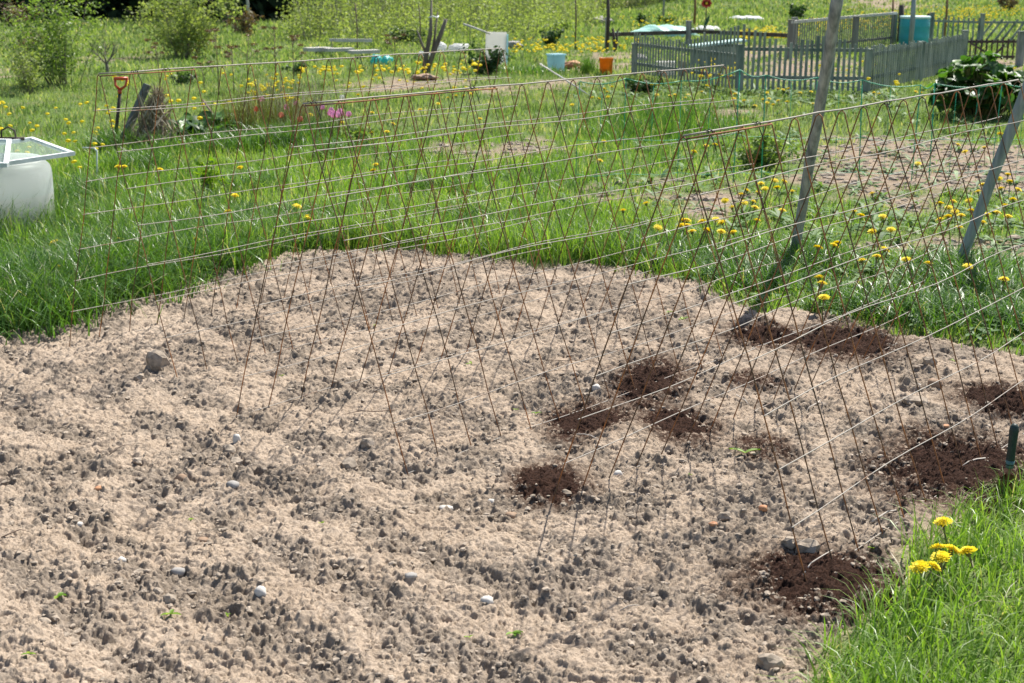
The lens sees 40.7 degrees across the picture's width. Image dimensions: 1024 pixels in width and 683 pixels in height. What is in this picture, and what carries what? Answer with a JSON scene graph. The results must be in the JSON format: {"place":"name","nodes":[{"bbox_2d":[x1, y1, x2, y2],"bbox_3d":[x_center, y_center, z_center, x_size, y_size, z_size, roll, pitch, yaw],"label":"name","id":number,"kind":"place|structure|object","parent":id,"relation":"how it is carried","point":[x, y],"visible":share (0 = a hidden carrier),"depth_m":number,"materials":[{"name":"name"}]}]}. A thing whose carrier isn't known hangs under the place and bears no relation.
{"place":"outdoors","nodes":[
{"label":"outdoors","id":0,"kind":"place"},
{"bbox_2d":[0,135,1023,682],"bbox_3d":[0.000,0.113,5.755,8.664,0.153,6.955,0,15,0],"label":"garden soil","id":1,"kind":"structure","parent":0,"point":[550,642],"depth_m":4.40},
{"bbox_2d":[145,349,169,372],"bbox_3d":[-1.462,0.088,5.705,0.102,0.119,0.098,0,15,0],"label":"rock","id":2,"kind":"object","parent":1,"relation":"on","point":[157,360],"visible":0.85,"depth_m":5.67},
{"bbox_2d":[163,593,176,603],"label":"earth clod","id":3,"kind":"object","parent":1,"relation":"on","point":[168,598],"visible":1,"depth_m":3.57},
{"bbox_2d":[170,567,185,576],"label":"stone","id":4,"kind":"object","parent":1,"relation":"on","point":[180,571],"visible":1,"depth_m":3.75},
{"bbox_2d":[222,444,236,454],"bbox_3d":[-0.959,0.371,4.679,0.050,0.044,0.044,0,15,0],"label":"earth clod","id":5,"kind":"object","parent":1,"relation":"on","point":[230,449],"visible":0.75,"depth_m":4.67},
{"bbox_2d":[254,586,265,596],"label":"stone","id":6,"kind":"object","parent":1,"relation":"on","point":[259,591],"visible":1,"depth_m":3.57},
{"bbox_2d":[340,457,357,469],"bbox_3d":[-0.532,0.405,4.518,0.049,0.048,0.056,13,20,41],"label":"earth clod","id":7,"kind":"object","parent":1,"relation":"on","point":[348,462],"visible":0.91,"depth_m":4.50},
{"bbox_2d":[360,437,374,448],"bbox_3d":[-0.492,0.348,4.711,0.051,0.040,0.058,-6,16,-22],"label":"earth clod","id":8,"kind":"object","parent":1,"relation":"on","point":[368,442],"visible":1,"depth_m":4.70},
{"bbox_2d":[236,65,799,475],"bbox_3d":[0.145,-0.417,5.498,0.958,1.234,2.471,13,20,40],"label":"wire trellis","id":9,"kind":"object","parent":1,"relation":"on","point":[455,164],"visible":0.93,"depth_m":5.25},
{"bbox_2d":[517,467,580,503],"bbox_3d":[0.125,0.453,4.384,0.269,0.057,0.433,0,15,0],"label":"compost patch","id":10,"kind":"object","parent":1,"relation":"on","point":[545,480],"visible":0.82,"depth_m":4.38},
{"bbox_2d":[552,407,626,435],"bbox_3d":[0.266,0.285,5.017,0.334,0.053,0.551,7,16,23],"label":"compost patch","id":11,"kind":"object","parent":1,"relation":"on","point":[591,423],"visible":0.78,"depth_m":5.00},
{"bbox_2d":[618,363,677,406],"bbox_3d":[0.542,0.155,5.477,0.322,0.067,0.758,2,15,9],"label":"compost patch","id":12,"kind":"object","parent":1,"relation":"on","point":[639,377],"visible":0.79,"depth_m":5.40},
{"bbox_2d":[643,408,705,437],"bbox_3d":[0.589,0.300,4.961,0.319,0.056,0.510,0,15,0],"label":"compost patch","id":13,"kind":"object","parent":1,"relation":"on","point":[684,423],"visible":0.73,"depth_m":4.96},
{"bbox_2d":[717,511,730,520],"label":"earth clod","id":14,"kind":"object","parent":1,"relation":"on","point":[724,516],"visible":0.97,"depth_m":4.10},
{"bbox_2d":[734,325,803,346],"bbox_3d":[1.150,-0.027,6.152,0.428,0.082,0.433,0,15,0],"label":"compost patch","id":15,"kind":"object","parent":1,"relation":"on","point":[762,331],"visible":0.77,"depth_m":6.09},
{"bbox_2d":[756,653,784,670],"bbox_3d":[0.600,0.749,3.206,0.065,0.053,0.046,0,15,0],"label":"rock","id":16,"kind":"object","parent":1,"relation":"on","point":[766,661],"visible":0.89,"depth_m":3.19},
{"bbox_2d":[780,536,796,548],"bbox_3d":[0.789,0.570,3.917,0.048,0.035,0.040,12,19,37],"label":"earth clod","id":17,"kind":"object","parent":1,"relation":"on","point":[788,541],"visible":0.89,"depth_m":3.90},
{"bbox_2d":[794,538,819,553],"bbox_3d":[0.830,0.581,3.889,0.070,0.056,0.065,8,17,27],"label":"stone","id":18,"kind":"object","parent":1,"relation":"on","point":[808,545],"visible":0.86,"depth_m":3.87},
{"bbox_2d":[764,552,907,619],"bbox_3d":[0.824,0.637,3.701,0.491,0.068,0.500,0,15,0],"label":"compost patch","id":19,"kind":"object","parent":1,"relation":"on","point":[824,568],"visible":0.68,"depth_m":3.69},
{"bbox_2d":[802,325,890,358],"bbox_3d":[1.470,0.004,6.062,0.514,0.074,0.725,4,15,13],"label":"compost patch","id":20,"kind":"object","parent":1,"relation":"on","point":[843,334],"visible":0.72,"depth_m":6.07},
{"bbox_2d":[902,395,927,405],"bbox_3d":[1.526,0.228,5.228,0.097,0.042,0.076,0,15,0],"label":"rock","id":21,"kind":"object","parent":1,"relation":"on","point":[916,400],"visible":0.82,"depth_m":5.21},
{"bbox_2d":[922,356,937,365],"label":"earth clod","id":22,"kind":"object","parent":1,"relation":"on","point":[928,361],"visible":0.85,"depth_m":5.66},
{"bbox_2d":[891,432,1023,517],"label":"compost patch","id":23,"kind":"object","parent":1,"relation":"on","point":[953,470],"visible":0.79,"depth_m":4.50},
{"bbox_2d":[994,423,1018,495],"bbox_3d":[1.533,0.408,4.271,0.069,0.323,0.030,-5,16,-18],"label":"hand cultivator","id":24,"kind":"object","parent":23,"relation":"in","point":[1012,440],"visible":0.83,"depth_m":4.25,"materials":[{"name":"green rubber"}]},
{"bbox_2d":[963,386,1023,415],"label":"compost patch","id":25,"kind":"object","parent":1,"relation":"on","point":[1013,398],"visible":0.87,"depth_m":5.23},
{"bbox_2d":[0,0,1023,682],"bbox_3d":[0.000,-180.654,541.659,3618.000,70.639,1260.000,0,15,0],"label":"ground","id":26,"kind":"structure","parent":0,"point":[904,562],"depth_m":12.05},
{"bbox_2d":[0,0,43,26],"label":"shrub","id":27,"kind":"object","parent":26,"relation":"on","point":[18,14],"visible":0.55,"depth_m":39.19,"materials":[{"name":"green plant"}]},
{"bbox_2d":[1,38,46,93],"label":"shrub","id":28,"kind":"object","parent":26,"relation":"on","point":[25,81],"visible":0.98,"depth_m":18.06,"materials":[{"name":"green plant"}]},
{"bbox_2d":[0,153,54,242],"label":"plastic tub","id":29,"kind":"object","parent":26,"relation":"on","point":[30,183],"visible":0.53,"depth_m":8.23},
{"bbox_2d":[0,137,74,164],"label":"window sash","id":30,"kind":"object","parent":29,"relation":"on","point":[65,152],"depth_m":8.35,"materials":[{"name":"white paint"}]},
{"bbox_2d":[0,139,11,167],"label":"window sash","id":31,"kind":"object","parent":30,"relation":"on","point":[8,142],"depth_m":8.07,"materials":[{"name":"white paint"}]},
{"bbox_2d":[0,126,24,139],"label":"iron handle","id":32,"kind":"object","parent":30,"relation":"on","point":[16,137],"visible":0.85,"depth_m":8.81,"materials":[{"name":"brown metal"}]},
{"bbox_2d":[0,0,115,86],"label":"shrub","id":33,"kind":"object","parent":26,"relation":"on","point":[60,51],"visible":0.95,"depth_m":19.12,"materials":[{"name":"green plant"}]},
{"bbox_2d":[90,39,120,72],"bbox_3d":[-6.377,-4.430,21.601,0.447,0.593,0.570,4,16,15],"label":"tree","id":34,"kind":"object","parent":26,"relation":"on","point":[106,63],"visible":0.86,"depth_m":21.63,"materials":[{"name":"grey plant"}]},
{"bbox_2d":[114,77,127,135],"bbox_3d":[-3.588,-1.951,12.494,0.290,0.872,0.050,-2,15,-7],"label":"garden spade","id":35,"kind":"object","parent":26,"relation":"on","point":[119,90],"visible":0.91,"depth_m":12.43,"materials":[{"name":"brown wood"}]},
{"bbox_2d":[120,83,150,141],"bbox_3d":[-3.447,-2.008,12.523,0.388,0.666,0.111,-5,16,-18],"label":"weathered board","id":36,"kind":"object","parent":26,"relation":"on","point":[145,87],"visible":0.57,"depth_m":12.47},
{"bbox_2d":[121,82,186,149],"bbox_3d":[-3.244,-2.027,12.320,0.697,0.640,0.580,-10,18,-34],"label":"dead stalk heap","id":37,"kind":"object","parent":26,"relation":"on","point":[149,116],"visible":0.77,"depth_m":12.27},
{"bbox_2d":[144,38,166,83],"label":"dried weed","id":38,"kind":"object","parent":26,"relation":"on","point":[152,47],"visible":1,"depth_m":18.96,"materials":[{"name":"brown plant"}]},
{"bbox_2d":[120,128,203,160],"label":"weed clump","id":39,"kind":"object","parent":26,"relation":"on","point":[169,143],"visible":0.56,"depth_m":11.85,"materials":[{"name":"green plant"}]},
{"bbox_2d":[164,119,192,140],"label":"leafy plant","id":40,"kind":"object","parent":26,"relation":"on","point":[175,124],"visible":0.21,"depth_m":13.13,"materials":[{"name":"green plant"}]},
{"bbox_2d":[113,0,247,58],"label":"shrub","id":41,"kind":"object","parent":26,"relation":"on","point":[183,40],"visible":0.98,"depth_m":25.35,"materials":[{"name":"green plant"}]},
{"bbox_2d":[169,71,198,83],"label":"shrub","id":42,"kind":"object","parent":26,"relation":"on","point":[184,79],"visible":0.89,"depth_m":19.74,"materials":[{"name":"green plant"}]},
{"bbox_2d":[0,0,375,20],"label":"forest","id":43,"kind":"object","parent":26,"relation":"on","point":[267,9],"visible":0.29,"depth_m":44.14,"materials":[{"name":"green plant"}]},
{"bbox_2d":[192,154,229,200],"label":"shrub","id":44,"kind":"object","parent":26,"relation":"on","point":[211,180],"visible":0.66,"depth_m":9.76,"materials":[{"name":"green plant"}]},
{"bbox_2d":[172,110,253,139],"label":"leafy plant","id":45,"kind":"object","parent":26,"relation":"on","point":[197,124],"visible":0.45,"depth_m":13.20,"materials":[{"name":"green plant"}]},
{"bbox_2d":[205,28,221,95],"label":"dried weed","id":46,"kind":"object","parent":26,"relation":"on","point":[214,30],"visible":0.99,"depth_m":17.70,"materials":[{"name":"brown plant"}]},
{"bbox_2d":[166,123,262,154],"bbox_3d":[-2.661,-1.824,12.365,1.001,0.267,0.944,-13,20,-40],"label":"weed clump","id":47,"kind":"object","parent":26,"relation":"on","point":[206,141],"visible":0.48,"depth_m":12.25,"materials":[{"name":"green plant"}]},
{"bbox_2d":[222,44,235,93],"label":"dried weed","id":48,"kind":"object","parent":26,"relation":"on","point":[228,54],"visible":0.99,"depth_m":18.11,"materials":[{"name":"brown plant"}]},
{"bbox_2d":[216,0,242,23],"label":"shrub","id":49,"kind":"object","parent":26,"relation":"on","point":[228,9],"visible":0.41,"depth_m":41.49,"materials":[{"name":"green plant"}]},
{"bbox_2d":[191,89,273,135],"bbox_3d":[-2.666,-2.183,13.218,0.828,0.526,0.769,11,19,35],"label":"stalk clump","id":50,"kind":"object","parent":26,"relation":"on","point":[241,112],"visible":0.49,"depth_m":13.14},
{"bbox_2d":[222,5,264,32],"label":"shrub","id":51,"kind":"object","parent":26,"relation":"on","point":[246,26],"visible":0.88,"depth_m":34.98,"materials":[{"name":"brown plant"}]},
{"bbox_2d":[234,30,259,87],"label":"dried weed","id":52,"kind":"object","parent":26,"relation":"on","point":[249,34],"visible":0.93,"depth_m":18.33,"materials":[{"name":"brown plant"}]},
{"bbox_2d":[200,75,317,139],"bbox_3d":[-2.436,-2.231,13.157,1.156,0.654,1.176,-14,21,-42],"label":"stalk clump","id":53,"kind":"object","parent":26,"relation":"on","point":[252,113],"visible":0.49,"depth_m":13.13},
{"bbox_2d":[187,119,331,157],"bbox_3d":[-2.322,-1.862,12.465,1.394,0.308,1.363,0,15,0],"label":"weed clump","id":54,"kind":"object","parent":26,"relation":"on","point":[257,130],"visible":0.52,"depth_m":12.38,"materials":[{"name":"green plant"}]},
{"bbox_2d":[212,64,328,116],"bbox_3d":[-2.649,-2.744,15.125,1.144,0.615,1.032,9,17,29],"label":"stalk clump","id":55,"kind":"object","parent":26,"relation":"on","point":[281,89],"visible":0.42,"depth_m":15.14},
{"bbox_2d":[261,26,283,86],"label":"dried weed","id":56,"kind":"object","parent":26,"relation":"on","point":[274,47],"visible":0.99,"depth_m":18.61,"materials":[{"name":"brown plant"}]},
{"bbox_2d":[232,80,347,131],"bbox_3d":[-2.150,-2.271,13.358,0.952,0.638,0.995,12,19,39],"label":"stalk clump","id":57,"kind":"object","parent":26,"relation":"on","point":[292,114],"visible":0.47,"depth_m":13.29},
{"bbox_2d":[281,62,308,74],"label":"shrub","id":58,"kind":"object","parent":26,"relation":"on","point":[297,69],"visible":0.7,"depth_m":21.39,"materials":[{"name":"green plant"}]},
{"bbox_2d":[289,34,305,86],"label":"dried weed","id":59,"kind":"object","parent":26,"relation":"on","point":[295,39],"visible":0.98,"depth_m":18.97,"materials":[{"name":"brown plant"}]},
{"bbox_2d":[69,48,556,377],"bbox_3d":[-0.837,-0.696,6.500,0.816,1.259,2.472,12,19,38],"label":"wire trellis","id":60,"kind":"object","parent":26,"relation":"on","point":[249,172],"visible":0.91,"depth_m":6.27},
{"bbox_2d":[281,111,352,140],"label":"iris clump","id":61,"kind":"object","parent":26,"relation":"on","point":[322,126],"visible":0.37,"depth_m":13.20,"materials":[{"name":"green plant"}]},
{"bbox_2d":[271,75,380,127],"bbox_3d":[-2.060,-2.492,14.208,1.496,0.601,1.088,12,19,37],"label":"stalk clump","id":62,"kind":"object","parent":26,"relation":"on","point":[314,99],"visible":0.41,"depth_m":14.15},
{"bbox_2d":[329,38,371,41],"bbox_3d":[-3.181,-5.942,27.244,0.864,0.087,0.070,-6,16,-22],"label":"plank","id":63,"kind":"object","parent":26,"relation":"on","point":[347,40],"visible":1,"depth_m":27.20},
{"bbox_2d":[339,124,380,145],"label":"shrub","id":64,"kind":"object","parent":26,"relation":"on","point":[355,130],"visible":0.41,"depth_m":12.63,"materials":[{"name":"green plant"}]},
{"bbox_2d":[347,49,379,53],"bbox_3d":[-2.727,-5.337,25.430,0.569,0.060,0.200,-9,18,-30],"label":"plank","id":65,"kind":"object","parent":26,"relation":"on","point":[363,51],"visible":1,"depth_m":25.33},
{"bbox_2d":[386,22,426,43],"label":"shrub","id":66,"kind":"object","parent":26,"relation":"on","point":[399,33],"visible":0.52,"depth_m":30.18,"materials":[{"name":"green plant"}]},
{"bbox_2d":[410,73,438,80],"bbox_3d":[-1.295,-3.929,20.492,0.436,0.096,0.436,0,15,0],"label":"soil heap","id":67,"kind":"object","parent":26,"relation":"on","point":[422,76],"visible":0.88,"depth_m":20.35,"materials":[{"name":"brown soil"}]},
{"bbox_2d":[417,0,447,72],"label":"dead snag","id":68,"kind":"object","parent":26,"relation":"on","point":[435,44],"visible":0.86,"depth_m":21.33,"materials":[{"name":"grey wood"}]},
{"bbox_2d":[274,0,679,49],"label":"willow thicket","id":69,"kind":"object","parent":26,"relation":"on","point":[525,13],"visible":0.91,"depth_m":33.74,"materials":[{"name":"green plant"}]},
{"bbox_2d":[458,38,516,73],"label":"shrub","id":70,"kind":"object","parent":26,"relation":"on","point":[492,61],"visible":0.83,"depth_m":21.54,"materials":[{"name":"green plant"}]},
{"bbox_2d":[485,32,507,64],"bbox_3d":[-0.259,-4.938,23.426,0.396,0.616,0.097,0,15,0],"label":"white plastic container","id":71,"kind":"object","parent":26,"relation":"on","point":[498,39],"visible":0.54,"depth_m":23.38,"materials":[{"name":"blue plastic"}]},
{"bbox_2d":[0,127,1023,354],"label":"meadow grass","id":72,"kind":"structure","parent":26,"relation":"on","point":[604,210],"depth_m":9.32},
{"bbox_2d":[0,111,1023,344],"bbox_3d":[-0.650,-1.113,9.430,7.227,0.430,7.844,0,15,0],"label":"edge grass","id":73,"kind":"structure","parent":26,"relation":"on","point":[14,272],"depth_m":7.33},
{"bbox_2d":[0,0,1023,137],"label":"field grass","id":74,"kind":"structure","parent":26,"relation":"on","point":[723,19],"depth_m":21.45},
{"bbox_2d":[0,0,1023,129],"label":"dandelion bloom","id":75,"kind":"object","parent":26,"relation":"on","point":[519,45],"visible":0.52,"depth_m":25.27,"materials":[{"name":"yellow plant"}]},
{"bbox_2d":[10,79,1023,344],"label":"ground weeds","id":76,"kind":"object","parent":26,"relation":"on","point":[850,169],"visible":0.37,"depth_m":9.67,"materials":[{"name":"green plant"}]},
{"bbox_2d":[504,62,574,75],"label":"leek clump","id":77,"kind":"object","parent":26,"relation":"on","point":[541,70],"visible":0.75,"depth_m":21.61,"materials":[{"name":"green plant"}]},
{"bbox_2d":[538,25,564,48],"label":"shrub","id":78,"kind":"object","parent":26,"relation":"on","point":[550,36],"visible":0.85,"depth_m":28.34,"materials":[{"name":"green plant"}]},
{"bbox_2d":[546,53,565,70],"bbox_3d":[0.711,-4.504,22.285,0.242,0.274,0.242,-8,17,-28],"label":"square bucket","id":79,"kind":"object","parent":26,"relation":"on","point":[556,59],"visible":0.86,"depth_m":22.21,"materials":[{"name":"blue plastic"}]},
{"bbox_2d":[572,52,597,73],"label":"chive clump","id":80,"kind":"object","parent":26,"relation":"on","point":[586,68],"visible":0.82,"depth_m":21.60,"materials":[{"name":"green plant"}]},
{"bbox_2d":[599,57,613,73],"bbox_3d":[1.462,-4.279,21.437,0.230,0.249,0.222,0,15,0],"label":"bucket","id":81,"kind":"object","parent":26,"relation":"on","point":[606,63],"visible":0.91,"depth_m":21.36,"materials":[{"name":"orange plastic"}]},
{"bbox_2d":[605,0,609,50],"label":"bean pole","id":82,"kind":"object","parent":26,"relation":"on","point":[608,22],"visible":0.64,"depth_m":27.65,"materials":[{"name":"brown wood"}]},
{"bbox_2d":[622,76,664,93],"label":"shrub","id":83,"kind":"object","parent":26,"relation":"on","point":[642,87],"visible":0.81,"depth_m":18.13,"materials":[{"name":"green plant"}]},
{"bbox_2d":[551,90,756,148],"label":"tall grass","id":84,"kind":"structure","parent":26,"relation":"on","point":[642,115],"depth_m":13.80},
{"bbox_2d":[631,24,699,36],"bbox_3d":[3.717,-7.680,34.061,1.096,0.283,1.655,-14,21,-42],"label":"tarp","id":85,"kind":"object","parent":26,"relation":"on","point":[666,27],"visible":0.59,"depth_m":33.77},
{"bbox_2d":[605,17,797,45],"bbox_3d":[3.836,-6.412,28.822,3.901,0.742,1.648,0,15,0],"label":"rail fence","id":86,"kind":"object","parent":26,"relation":"on","point":[688,31],"visible":0.7,"depth_m":28.83,"materials":[{"name":"grey wood"}]},
{"bbox_2d":[701,0,711,41],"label":"garden ornament","id":87,"kind":"object","parent":26,"relation":"on","point":[706,4],"visible":0.95,"depth_m":30.19,"materials":[{"name":"brown metal"}]},
{"bbox_2d":[689,39,746,66],"bbox_3d":[3.468,-4.910,23.418,0.862,0.458,0.981,0,15,0],"label":"cold frame","id":88,"kind":"object","parent":26,"relation":"on","point":[740,40],"visible":0.21,"depth_m":23.00,"materials":[{"name":"green paint"}]},
{"bbox_2d":[715,130,801,169],"bbox_3d":[2.058,-1.559,11.358,0.647,0.356,0.485,-7,16,-23],"label":"shrub","id":89,"kind":"object","parent":26,"relation":"on","point":[754,143],"visible":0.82,"depth_m":11.32,"materials":[{"name":"green plant"}]},
{"bbox_2d":[552,79,1023,580],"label":"wire trellis","id":90,"kind":"object","parent":26,"relation":"on","point":[794,224],"visible":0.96,"depth_m":4.40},
{"bbox_2d":[787,2,808,17],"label":"shrub","id":91,"kind":"object","parent":26,"relation":"on","point":[798,12],"visible":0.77,"depth_m":44.77,"materials":[{"name":"green plant"}]},
{"bbox_2d":[575,69,1022,184],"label":"net fence","id":92,"kind":"object","parent":26,"relation":"on","point":[739,70],"visible":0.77,"depth_m":10.44,"materials":[{"name":"brown metal"}]},
{"bbox_2d":[631,24,969,94],"bbox_3d":[4.839,-4.112,19.802,5.504,0.983,3.847,-2,15,-9],"label":"picket fence","id":93,"kind":"object","parent":26,"relation":"on","point":[948,48],"visible":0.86,"depth_m":18.65,"materials":[{"name":"green paint"}]},
{"bbox_2d":[790,0,842,252],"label":"wooden pole","id":94,"kind":"object","parent":26,"relation":"on","point":[833,22],"visible":0.7,"depth_m":7.12,"materials":[{"name":"grey wood"}]},
{"bbox_2d":[787,12,897,58],"bbox_3d":[6.657,-5.997,27.142,0.351,0.828,5.194,11,18,35],"label":"picket fence","id":95,"kind":"object","parent":26,"relation":"on","point":[855,37],"visible":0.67,"depth_m":27.14,"materials":[{"name":"grey wood"}]},
{"bbox_2d":[896,5,903,40],"bbox_3d":[8.531,-6.913,30.330,0.131,0.940,0.126,6,16,22],"label":"post","id":96,"kind":"object","parent":26,"relation":"on","point":[901,10],"visible":0.55,"depth_m":30.23,"materials":[{"name":"grey wood"}]},
{"bbox_2d":[908,0,915,44],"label":"post","id":97,"kind":"object","parent":26,"relation":"on","point":[912,20],"visible":0.73,"depth_m":27.97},
{"bbox_2d":[898,16,930,46],"bbox_3d":[8.384,-6.454,28.788,0.624,0.655,0.624,0,15,0],"label":"water barrel","id":98,"kind":"object","parent":26,"relation":"on","point":[921,28],"visible":0.77,"depth_m":28.54,"materials":[{"name":"teal plastic"}]},
{"bbox_2d":[909,560,929,600],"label":"dandelion","id":99,"kind":"object","parent":26,"relation":"on","point":[919,565],"visible":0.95,"depth_m":3.54,"materials":[{"name":"yellow plant"}]},
{"bbox_2d":[930,550,951,590],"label":"dandelion","id":100,"kind":"object","parent":26,"relation":"on","point":[940,556],"visible":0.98,"depth_m":3.60,"materials":[{"name":"yellow plant"}]},
{"bbox_2d":[932,516,952,547],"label":"dandelion","id":101,"kind":"object","parent":26,"relation":"on","point":[940,521],"visible":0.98,"depth_m":3.83,"materials":[{"name":"yellow plant"}]},
{"bbox_2d":[931,544,961,587],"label":"dandelion","id":102,"kind":"object","parent":26,"relation":"on","point":[950,548],"visible":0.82,"depth_m":3.65,"materials":[{"name":"yellow plant"}]},
{"bbox_2d":[959,546,978,589],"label":"dandelion","id":103,"kind":"object","parent":26,"relation":"on","point":[966,551],"visible":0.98,"depth_m":3.64,"materials":[{"name":"yellow plant"}]},
{"bbox_2d":[921,50,1023,117],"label":"rhubarb plant","id":104,"kind":"object","parent":26,"relation":"on","point":[976,69],"visible":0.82,"depth_m":15.10,"materials":[{"name":"green plant"}]},
{"bbox_2d":[929,12,1023,46],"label":"lattice fence","id":105,"kind":"object","parent":26,"relation":"on","point":[981,22],"visible":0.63,"depth_m":29.19,"materials":[{"name":"green paint"}]},
{"bbox_2d":[956,82,1023,261],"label":"wooden pole","id":106,"kind":"object","parent":26,"relation":"on","point":[1009,134],"visible":0.69,"depth_m":7.21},
{"bbox_2d":[967,37,1015,59],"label":"garden gate","id":107,"kind":"structure","parent":26,"relation":"on","point":[987,41],"depth_m":24.12,"materials":[{"name":"grey wood"}]},
{"bbox_2d":[996,0,1019,10],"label":"shrub","id":108,"kind":"object","parent":26,"relation":"on","point":[1012,4],"visible":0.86,"depth_m":53.30,"materials":[{"name":"green plant"}]},
{"bbox_2d":[1015,31,1023,65],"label":"gate post","id":109,"kind":"object","parent":26,"relation":"on","point":[1019,58],"visible":0.76,"depth_m":23.37,"materials":[{"name":"green paint"}]},
{"bbox_2d":[757,459,1023,682],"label":"lawn grass","id":110,"kind":"structure","parent":0,"point":[851,660],"depth_m":3.42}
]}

